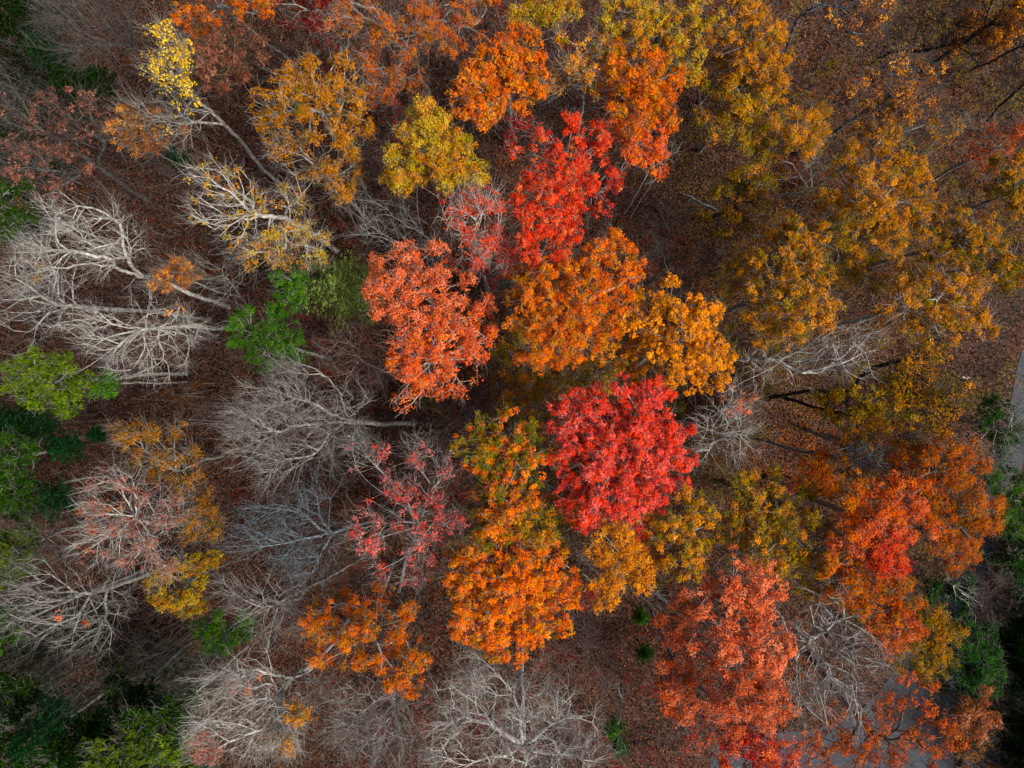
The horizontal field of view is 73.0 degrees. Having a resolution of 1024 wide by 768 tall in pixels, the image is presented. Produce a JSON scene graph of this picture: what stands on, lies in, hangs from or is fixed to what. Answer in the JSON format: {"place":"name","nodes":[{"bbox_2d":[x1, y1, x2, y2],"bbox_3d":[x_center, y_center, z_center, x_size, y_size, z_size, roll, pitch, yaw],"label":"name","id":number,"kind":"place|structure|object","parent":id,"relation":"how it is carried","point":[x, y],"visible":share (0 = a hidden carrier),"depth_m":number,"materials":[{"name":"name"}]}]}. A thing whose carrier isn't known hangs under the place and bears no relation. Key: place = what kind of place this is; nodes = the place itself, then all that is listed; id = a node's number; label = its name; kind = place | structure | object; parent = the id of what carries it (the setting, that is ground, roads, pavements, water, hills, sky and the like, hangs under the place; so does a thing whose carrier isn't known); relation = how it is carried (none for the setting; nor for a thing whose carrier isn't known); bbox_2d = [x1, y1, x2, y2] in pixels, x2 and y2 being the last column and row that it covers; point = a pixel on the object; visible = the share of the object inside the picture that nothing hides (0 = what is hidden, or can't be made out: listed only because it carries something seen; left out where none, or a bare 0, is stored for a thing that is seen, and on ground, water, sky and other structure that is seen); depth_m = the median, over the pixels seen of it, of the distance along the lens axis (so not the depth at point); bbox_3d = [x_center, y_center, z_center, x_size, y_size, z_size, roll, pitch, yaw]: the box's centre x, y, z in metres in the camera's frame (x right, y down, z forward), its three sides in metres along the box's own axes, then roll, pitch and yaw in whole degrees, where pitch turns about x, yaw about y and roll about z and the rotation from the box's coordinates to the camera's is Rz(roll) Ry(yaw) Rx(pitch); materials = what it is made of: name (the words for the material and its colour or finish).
{"place":"outdoors","nodes":[
{"label":"outdoors","id":0,"kind":"place"},
{"bbox_2d":[0,0,1023,767],"bbox_3d":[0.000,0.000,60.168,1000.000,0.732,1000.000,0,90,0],"label":"ground","id":1,"kind":"structure","parent":0,"point":[382,328],"depth_m":60.02,"materials":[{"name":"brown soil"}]},
{"bbox_2d":[0,0,98,249],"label":"understory foliage","id":2,"kind":"object","parent":1,"relation":"on","point":[20,55],"visible":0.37,"depth_m":56.52,"materials":[{"name":"brown plant"}]},
{"bbox_2d":[0,63,148,229],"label":"maple tree","id":3,"kind":"object","parent":1,"relation":"on","point":[87,168],"visible":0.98,"depth_m":42.92,"materials":[{"name":"red plant"}]},
{"bbox_2d":[0,640,163,763],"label":"pine tree","id":4,"kind":"object","parent":1,"relation":"on","point":[38,728],"visible":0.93,"depth_m":44.57,"materials":[{"name":"green plant"}]},
{"bbox_2d":[0,547,185,676],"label":"bare tree","id":5,"kind":"object","parent":1,"relation":"on","point":[103,588],"visible":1,"depth_m":43.34,"materials":[{"name":"grey plant"}]},
{"bbox_2d":[0,335,187,422],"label":"evergreen tree","id":6,"kind":"object","parent":1,"relation":"on","point":[40,379],"visible":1,"depth_m":42.88,"materials":[{"name":"green plant"}]},
{"bbox_2d":[0,220,211,364],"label":"bare tree","id":7,"kind":"object","parent":1,"relation":"on","point":[52,303],"visible":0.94,"depth_m":42.61,"materials":[{"name":"grey plant"}]},
{"bbox_2d":[5,0,215,98],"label":"bare tree","id":8,"kind":"object","parent":1,"relation":"on","point":[54,16],"visible":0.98,"depth_m":42.85,"materials":[{"name":"grey plant"}]},
{"bbox_2d":[0,618,229,767],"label":"understory foliage","id":9,"kind":"object","parent":1,"relation":"on","point":[46,681],"visible":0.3,"depth_m":56.24,"materials":[{"name":"green plant"}]},
{"bbox_2d":[2,182,230,326],"bbox_3d":[-26.838,-7.943,49.008,8.714,22.385,8.116,0,90,0],"label":"bare tree","id":10,"kind":"object","parent":1,"relation":"on","point":[71,227],"visible":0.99,"depth_m":41.58,"materials":[{"name":"white plant"}]},
{"bbox_2d":[50,655,186,767],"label":"pine tree","id":11,"kind":"object","parent":1,"relation":"on","point":[98,726],"visible":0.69,"depth_m":45.72,"materials":[{"name":"green plant"}]},
{"bbox_2d":[58,454,199,595],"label":"maple tree","id":12,"kind":"object","parent":1,"relation":"on","point":[145,521],"visible":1,"depth_m":42.28,"materials":[{"name":"pink plant"}]},
{"bbox_2d":[32,273,239,391],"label":"bare tree","id":13,"kind":"object","parent":1,"relation":"on","point":[158,329],"visible":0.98,"depth_m":45.77,"materials":[{"name":"white plant"}]},
{"bbox_2d":[90,88,216,188],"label":"oak tree","id":14,"kind":"object","parent":1,"relation":"on","point":[124,132],"visible":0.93,"depth_m":47.88,"materials":[{"name":"orange plant"}]},
{"bbox_2d":[100,408,228,549],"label":"oak tree","id":15,"kind":"object","parent":1,"relation":"on","point":[129,437],"visible":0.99,"depth_m":45.28,"materials":[{"name":"orange plant"}]},
{"bbox_2d":[109,637,238,767],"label":"evergreen tree","id":16,"kind":"object","parent":1,"relation":"on","point":[123,716],"visible":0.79,"depth_m":45.66,"materials":[{"name":"green plant"}]},
{"bbox_2d":[134,542,232,621],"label":"oak tree","id":17,"kind":"object","parent":1,"relation":"on","point":[197,566],"visible":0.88,"depth_m":46.70,"materials":[{"name":"yellow plant"}]},
{"bbox_2d":[106,1,281,186],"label":"oak tree","id":18,"kind":"object","parent":1,"relation":"on","point":[161,64],"visible":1,"depth_m":40.17,"materials":[{"name":"yellow plant"}]},
{"bbox_2d":[0,0,451,767],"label":"understory foliage","id":19,"kind":"object","parent":1,"relation":"on","point":[264,284],"visible":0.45,"depth_m":57.88,"materials":[{"name":"brown plant"}]},
{"bbox_2d":[188,599,266,666],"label":"evergreen tree","id":20,"kind":"object","parent":1,"relation":"on","point":[234,633],"visible":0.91,"depth_m":50.56,"materials":[{"name":"green plant"}]},
{"bbox_2d":[167,0,291,61],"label":"oak tree","id":21,"kind":"object","parent":1,"relation":"on","point":[197,17],"visible":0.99,"depth_m":41.58,"materials":[{"name":"orange plant"}]},
{"bbox_2d":[176,9,308,141],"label":"maple tree","id":22,"kind":"object","parent":1,"relation":"on","point":[228,62],"visible":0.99,"depth_m":42.29,"materials":[{"name":"brown plant"}]},
{"bbox_2d":[161,150,345,279],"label":"oak tree","id":23,"kind":"object","parent":1,"relation":"on","point":[299,228],"visible":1,"depth_m":44.72,"materials":[{"name":"white plant"}]},
{"bbox_2d":[171,617,349,767],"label":"bare tree","id":24,"kind":"object","parent":1,"relation":"on","point":[297,719],"visible":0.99,"depth_m":41.89,"materials":[{"name":"white plant"}]},
{"bbox_2d":[216,298,330,376],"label":"evergreen tree","id":25,"kind":"object","parent":1,"relation":"on","point":[263,338],"visible":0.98,"depth_m":48.90,"materials":[{"name":"green plant"}]},
{"bbox_2d":[199,556,364,665],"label":"bare tree","id":26,"kind":"object","parent":1,"relation":"on","point":[278,603],"visible":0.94,"depth_m":44.11,"materials":[{"name":"grey plant"}]},
{"bbox_2d":[212,459,399,607],"bbox_3d":[-13.728,9.508,49.422,8.134,21.556,9.423,0,90,0],"label":"bare tree","id":27,"kind":"object","parent":1,"relation":"on","point":[331,533],"visible":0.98,"depth_m":42.95,"materials":[{"name":"grey plant"}]},
{"bbox_2d":[198,339,416,503],"bbox_3d":[-13.633,2.895,48.888,9.824,22.624,10.513,33,90,0],"label":"bare tree","id":28,"kind":"object","parent":1,"relation":"on","point":[346,421],"visible":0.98,"depth_m":42.45,"materials":[{"name":"grey plant"}]},
{"bbox_2d":[238,41,381,189],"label":"oak tree","id":29,"kind":"object","parent":1,"relation":"on","point":[293,93],"visible":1,"depth_m":43.03,"materials":[{"name":"orange plant"}]},
{"bbox_2d":[255,118,376,228],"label":"oak tree","id":30,"kind":"object","parent":1,"relation":"on","point":[344,193],"visible":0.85,"depth_m":45.93,"materials":[{"name":"brown plant"}]},
{"bbox_2d":[298,249,387,333],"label":"pine tree","id":31,"kind":"object","parent":1,"relation":"on","point":[344,286],"visible":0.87,"depth_m":49.20,"materials":[{"name":"green plant"}]},
{"bbox_2d":[290,558,432,710],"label":"oak tree","id":32,"kind":"object","parent":1,"relation":"on","point":[370,626],"visible":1,"depth_m":42.94,"materials":[{"name":"orange plant"}]},
{"bbox_2d":[307,612,433,767],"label":"bare tree","id":33,"kind":"object","parent":1,"relation":"on","point":[361,714],"visible":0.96,"depth_m":42.48,"materials":[{"name":"grey plant"}]},
{"bbox_2d":[345,24,439,131],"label":"oak tree","id":34,"kind":"object","parent":1,"relation":"on","point":[388,87],"visible":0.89,"depth_m":45.70,"materials":[{"name":"orange plant"}]},
{"bbox_2d":[329,418,477,609],"bbox_3d":[-6.620,10.078,49.814,9.807,20.772,16.272,0,90,0],"label":"maple tree","id":35,"kind":"object","parent":1,"relation":"on","point":[433,537],"visible":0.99,"depth_m":43.22,"materials":[{"name":"red plant"}]},
{"bbox_2d":[314,0,500,99],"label":"oak tree","id":36,"kind":"object","parent":1,"relation":"on","point":[423,28],"visible":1,"depth_m":42.33,"materials":[{"name":"orange plant"}]},
{"bbox_2d":[351,230,500,345],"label":"maple tree","id":37,"kind":"object","parent":1,"relation":"on","point":[414,263],"visible":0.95,"depth_m":43.03,"materials":[{"name":"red plant"}]},
{"bbox_2d":[374,90,498,212],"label":"oak tree","id":38,"kind":"object","parent":1,"relation":"on","point":[433,127],"visible":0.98,"depth_m":42.58,"materials":[{"name":"yellow plant"}]},
{"bbox_2d":[381,307,506,420],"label":"maple tree","id":39,"kind":"object","parent":1,"relation":"on","point":[409,366],"visible":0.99,"depth_m":42.69,"materials":[{"name":"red plant"}]},
{"bbox_2d":[431,170,522,291],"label":"maple tree","id":40,"kind":"object","parent":1,"relation":"on","point":[486,247],"visible":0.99,"depth_m":43.05,"materials":[{"name":"red plant"}]},
{"bbox_2d":[444,2,556,142],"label":"oak tree","id":41,"kind":"object","parent":1,"relation":"on","point":[507,83],"visible":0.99,"depth_m":42.52,"materials":[{"name":"orange plant"}]},
{"bbox_2d":[445,396,556,508],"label":"oak tree","id":42,"kind":"object","parent":1,"relation":"on","point":[505,470],"visible":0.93,"depth_m":42.46,"materials":[{"name":"orange plant"}]},
{"bbox_2d":[0,0,1023,767],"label":"undergrowth","id":43,"kind":"object","parent":1,"relation":"on","point":[210,346],"visible":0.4,"depth_m":55.96,"materials":[{"name":"brown plant"}]},
{"bbox_2d":[435,520,590,670],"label":"oak tree","id":44,"kind":"object","parent":1,"relation":"on","point":[513,587],"visible":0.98,"depth_m":42.10,"materials":[{"name":"orange plant"}]},
{"bbox_2d":[412,643,627,767],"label":"bare tree","id":45,"kind":"object","parent":1,"relation":"on","point":[521,734],"visible":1,"depth_m":44.49,"materials":[{"name":"white plant"}]},
{"bbox_2d":[281,0,777,767],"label":"understory foliage","id":46,"kind":"object","parent":1,"relation":"on","point":[425,482],"visible":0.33,"depth_m":58.00,"materials":[{"name":"brown plant"}]},
{"bbox_2d":[465,479,600,571],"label":"oak tree","id":47,"kind":"object","parent":1,"relation":"on","point":[510,519],"visible":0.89,"depth_m":41.85,"materials":[{"name":"orange plant"}]},
{"bbox_2d":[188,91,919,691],"bbox_3d":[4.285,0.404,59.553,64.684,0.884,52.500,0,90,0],"label":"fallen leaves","id":48,"kind":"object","parent":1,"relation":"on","point":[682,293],"depth_m":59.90,"materials":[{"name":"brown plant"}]},
{"bbox_2d":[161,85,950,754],"bbox_3d":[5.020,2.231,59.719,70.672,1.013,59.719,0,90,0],"label":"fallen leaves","id":49,"kind":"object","parent":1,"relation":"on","point":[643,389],"depth_m":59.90,"materials":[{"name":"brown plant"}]},
{"bbox_2d":[506,151,606,277],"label":"maple tree","id":50,"kind":"object","parent":1,"relation":"on","point":[572,198],"visible":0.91,"depth_m":42.60,"materials":[{"name":"red plant"}]},
{"bbox_2d":[489,320,628,410],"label":"oak tree","id":51,"kind":"object","parent":1,"relation":"on","point":[582,379],"visible":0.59,"depth_m":49.76,"materials":[{"name":"orange plant"}]},
{"bbox_2d":[497,103,633,221],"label":"maple tree","id":52,"kind":"object","parent":1,"relation":"on","point":[579,161],"visible":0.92,"depth_m":43.24,"materials":[{"name":"red plant"}]},
{"bbox_2d":[494,223,651,385],"bbox_3d":[4.031,-5.011,50.392,10.598,19.616,8.739,-19,90,0],"label":"oak tree","id":53,"kind":"object","parent":1,"relation":"on","point":[555,318],"visible":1,"depth_m":42.55,"materials":[{"name":"orange plant"}]},
{"bbox_2d":[539,13,615,137],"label":"oak tree","id":54,"kind":"object","parent":1,"relation":"on","point":[571,63],"visible":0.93,"depth_m":43.16,"materials":[{"name":"orange plant"}]},
{"bbox_2d":[416,286,793,614],"bbox_3d":[7.420,5.311,57.095,31.196,6.578,27.816,0,90,0],"label":"understory foliage","id":55,"kind":"object","parent":1,"relation":"on","point":[770,388],"visible":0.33,"depth_m":57.34,"materials":[{"name":"brown plant"}]},
{"bbox_2d":[542,369,702,542],"bbox_3d":[7.061,4.495,49.943,11.042,20.514,11.258,0,90,0],"label":"maple tree","id":56,"kind":"object","parent":1,"relation":"on","point":[601,463],"visible":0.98,"depth_m":42.26,"materials":[{"name":"red plant"}]},
{"bbox_2d":[576,504,672,621],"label":"oak tree","id":57,"kind":"object","parent":1,"relation":"on","point":[629,562],"visible":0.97,"depth_m":42.70,"materials":[{"name":"orange plant"}]},
{"bbox_2d":[593,93,677,189],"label":"oak tree","id":58,"kind":"object","parent":1,"relation":"on","point":[636,146],"visible":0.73,"depth_m":44.01,"materials":[{"name":"orange plant"}]},
{"bbox_2d":[593,31,688,150],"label":"oak tree","id":59,"kind":"object","parent":1,"relation":"on","point":[637,102],"visible":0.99,"depth_m":42.54,"materials":[{"name":"orange plant"}]},
{"bbox_2d":[592,0,726,114],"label":"oak tree","id":60,"kind":"object","parent":1,"relation":"on","point":[642,12],"visible":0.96,"depth_m":42.49,"materials":[{"name":"yellow plant"}]},
{"bbox_2d":[587,264,742,404],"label":"oak tree","id":61,"kind":"object","parent":1,"relation":"on","point":[661,345],"visible":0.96,"depth_m":42.59,"materials":[{"name":"orange plant"}]},
{"bbox_2d":[641,592,706,730],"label":"oak tree","id":62,"kind":"object","parent":1,"relation":"on","point":[676,634],"visible":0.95,"depth_m":45.58,"materials":[{"name":"orange plant"}]},
{"bbox_2d":[640,473,726,588],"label":"oak tree","id":63,"kind":"object","parent":1,"relation":"on","point":[685,550],"visible":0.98,"depth_m":42.67,"materials":[{"name":"yellow plant"}]},
{"bbox_2d":[664,543,803,681],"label":"oak tree","id":64,"kind":"object","parent":1,"relation":"on","point":[760,615],"visible":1,"depth_m":41.66,"materials":[{"name":"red plant"}]},
{"bbox_2d":[690,159,785,247],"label":"oak tree","id":65,"kind":"object","parent":1,"relation":"on","point":[739,184],"visible":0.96,"depth_m":49.89,"materials":[{"name":"brown plant"}]},
{"bbox_2d":[690,44,789,158],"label":"oak tree","id":66,"kind":"object","parent":1,"relation":"on","point":[742,108],"visible":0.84,"depth_m":44.68,"materials":[{"name":"yellow plant"}]},
{"bbox_2d":[697,0,801,104],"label":"oak tree","id":67,"kind":"object","parent":1,"relation":"on","point":[757,44],"visible":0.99,"depth_m":42.55,"materials":[{"name":"orange plant"}]},
{"bbox_2d":[690,601,808,742],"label":"oak tree","id":68,"kind":"object","parent":1,"relation":"on","point":[742,687],"visible":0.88,"depth_m":42.08,"materials":[{"name":"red plant"}]},
{"bbox_2d":[693,678,806,767],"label":"maple tree","id":69,"kind":"object","parent":1,"relation":"on","point":[732,747],"visible":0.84,"depth_m":45.65,"materials":[{"name":"red plant"}]},
{"bbox_2d":[708,456,846,608],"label":"oak tree","id":70,"kind":"object","parent":1,"relation":"on","point":[774,525],"visible":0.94,"depth_m":44.65,"materials":[{"name":"yellow plant"}]},
{"bbox_2d":[721,202,842,281],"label":"oak tree","id":71,"kind":"object","parent":1,"relation":"on","point":[794,241],"visible":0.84,"depth_m":43.64,"materials":[{"name":"orange plant"}]},
{"bbox_2d":[713,241,857,355],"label":"oak tree","id":72,"kind":"object","parent":1,"relation":"on","point":[782,289],"visible":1,"depth_m":43.31,"materials":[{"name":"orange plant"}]},
{"bbox_2d":[677,319,898,402],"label":"bare tree","id":73,"kind":"object","parent":1,"relation":"on","point":[780,360],"visible":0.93,"depth_m":45.56,"materials":[{"name":"white plant"}]},
{"bbox_2d":[738,97,840,190],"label":"oak tree","id":74,"kind":"object","parent":1,"relation":"on","point":[813,134],"visible":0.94,"depth_m":44.30,"materials":[{"name":"yellow plant"}]},
{"bbox_2d":[741,578,910,742],"bbox_3d":[19.931,16.900,48.389,7.683,23.621,10.439,0,90,0],"label":"bare tree","id":75,"kind":"object","parent":1,"relation":"on","point":[807,636],"visible":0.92,"depth_m":43.03,"materials":[{"name":"white plant"}]},
{"bbox_2d":[777,192,889,296],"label":"oak tree","id":76,"kind":"object","parent":1,"relation":"on","point":[857,274],"visible":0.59,"depth_m":46.84,"materials":[{"name":"orange plant"}]},
{"bbox_2d":[785,376,892,469],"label":"oak tree","id":77,"kind":"object","parent":1,"relation":"on","point":[867,406],"visible":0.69,"depth_m":50.62,"materials":[{"name":"yellow plant"}]},
{"bbox_2d":[667,0,1023,613],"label":"understory foliage","id":78,"kind":"object","parent":1,"relation":"on","point":[954,386],"visible":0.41,"depth_m":57.27,"materials":[{"name":"brown plant"}]},
{"bbox_2d":[769,536,937,667],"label":"oak tree","id":79,"kind":"object","parent":1,"relation":"on","point":[899,612],"visible":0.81,"depth_m":42.64,"materials":[{"name":"orange plant"}]},
{"bbox_2d":[764,466,948,597],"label":"oak tree","id":80,"kind":"object","parent":1,"relation":"on","point":[895,513],"visible":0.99,"depth_m":41.80,"materials":[{"name":"orange plant"}]},
{"bbox_2d":[805,409,917,502],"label":"oak tree","id":81,"kind":"object","parent":1,"relation":"on","point":[874,441],"visible":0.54,"depth_m":46.76,"materials":[{"name":"orange plant"}]},
{"bbox_2d":[799,130,943,269],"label":"oak tree","id":82,"kind":"object","parent":1,"relation":"on","point":[864,212],"visible":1,"depth_m":42.81,"materials":[{"name":"orange plant"}]},
{"bbox_2d":[794,31,960,155],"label":"oak tree","id":83,"kind":"object","parent":1,"relation":"on","point":[903,96],"visible":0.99,"depth_m":42.94,"materials":[{"name":"brown plant"}]},
{"bbox_2d":[779,651,979,767],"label":"oak tree","id":84,"kind":"object","parent":1,"relation":"on","point":[846,740],"visible":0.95,"depth_m":45.62,"materials":[{"name":"brown plant"}]},
{"bbox_2d":[768,328,994,452],"bbox_3d":[25.719,0.571,50.521,6.894,19.358,7.794,-34,90,0],"label":"oak tree","id":85,"kind":"object","parent":1,"relation":"on","point":[895,379],"visible":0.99,"depth_m":43.37,"materials":[{"name":"yellow plant"}]},
{"bbox_2d":[813,92,977,189],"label":"oak tree","id":86,"kind":"object","parent":1,"relation":"on","point":[892,132],"visible":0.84,"depth_m":44.79,"materials":[{"name":"orange plant"}]},
{"bbox_2d":[840,570,970,693],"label":"oak tree","id":87,"kind":"object","parent":1,"relation":"on","point":[942,632],"visible":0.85,"depth_m":44.49,"materials":[{"name":"yellow plant"}]},
{"bbox_2d":[834,432,993,502],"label":"oak tree","id":88,"kind":"object","parent":1,"relation":"on","point":[924,462],"visible":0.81,"depth_m":42.84,"materials":[{"name":"orange plant"}]},
{"bbox_2d":[834,247,1010,353],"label":"oak tree","id":89,"kind":"object","parent":1,"relation":"on","point":[981,320],"visible":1,"depth_m":42.80,"materials":[{"name":"orange plant"}]},
{"bbox_2d":[868,0,1009,77],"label":"bare tree","id":90,"kind":"object","parent":1,"relation":"on","point":[927,48],"visible":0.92,"depth_m":43.09,"materials":[{"name":"brown plant"}]},
{"bbox_2d":[869,466,1013,581],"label":"oak tree","id":91,"kind":"object","parent":1,"relation":"on","point":[949,505],"visible":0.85,"depth_m":42.74,"materials":[{"name":"orange plant"}]},
{"bbox_2d":[864,197,1022,281],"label":"oak tree","id":92,"kind":"object","parent":1,"relation":"on","point":[957,242],"visible":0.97,"depth_m":42.66,"materials":[{"name":"orange plant"}]},
{"bbox_2d":[885,0,1023,97],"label":"oak tree","id":93,"kind":"object","parent":1,"relation":"on","point":[1017,6],"visible":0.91,"depth_m":42.55,"materials":[{"name":"brown plant"}]},
{"bbox_2d":[911,106,1023,190],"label":"maple tree","id":94,"kind":"object","parent":1,"relation":"on","point":[1017,135],"visible":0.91,"depth_m":49.33,"materials":[{"name":"red plant"}]},
{"bbox_2d":[930,615,1014,706],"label":"evergreen tree","id":95,"kind":"object","parent":1,"relation":"on","point":[979,665],"visible":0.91,"depth_m":51.30,"materials":[{"name":"green plant"}]},
{"bbox_2d":[967,527,1023,767],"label":"understory foliage","id":96,"kind":"object","parent":1,"relation":"on","point":[1017,598],"visible":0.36,"depth_m":57.24,"materials":[{"name":"green plant"}]},
{"bbox_2d":[0,0,1023,767],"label":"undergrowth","id":97,"kind":"object","parent":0,"point":[230,114],"depth_m":58.63,"materials":[{"name":"brown plant"}]},
{"bbox_2d":[0,0,1023,767],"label":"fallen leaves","id":98,"kind":"object","parent":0,"point":[474,362],"depth_m":59.90,"materials":[{"name":"brown plant"}]},
{"bbox_2d":[710,347,1023,767],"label":"road","id":99,"kind":"structure","parent":0,"point":[987,542],"depth_m":59.98,"materials":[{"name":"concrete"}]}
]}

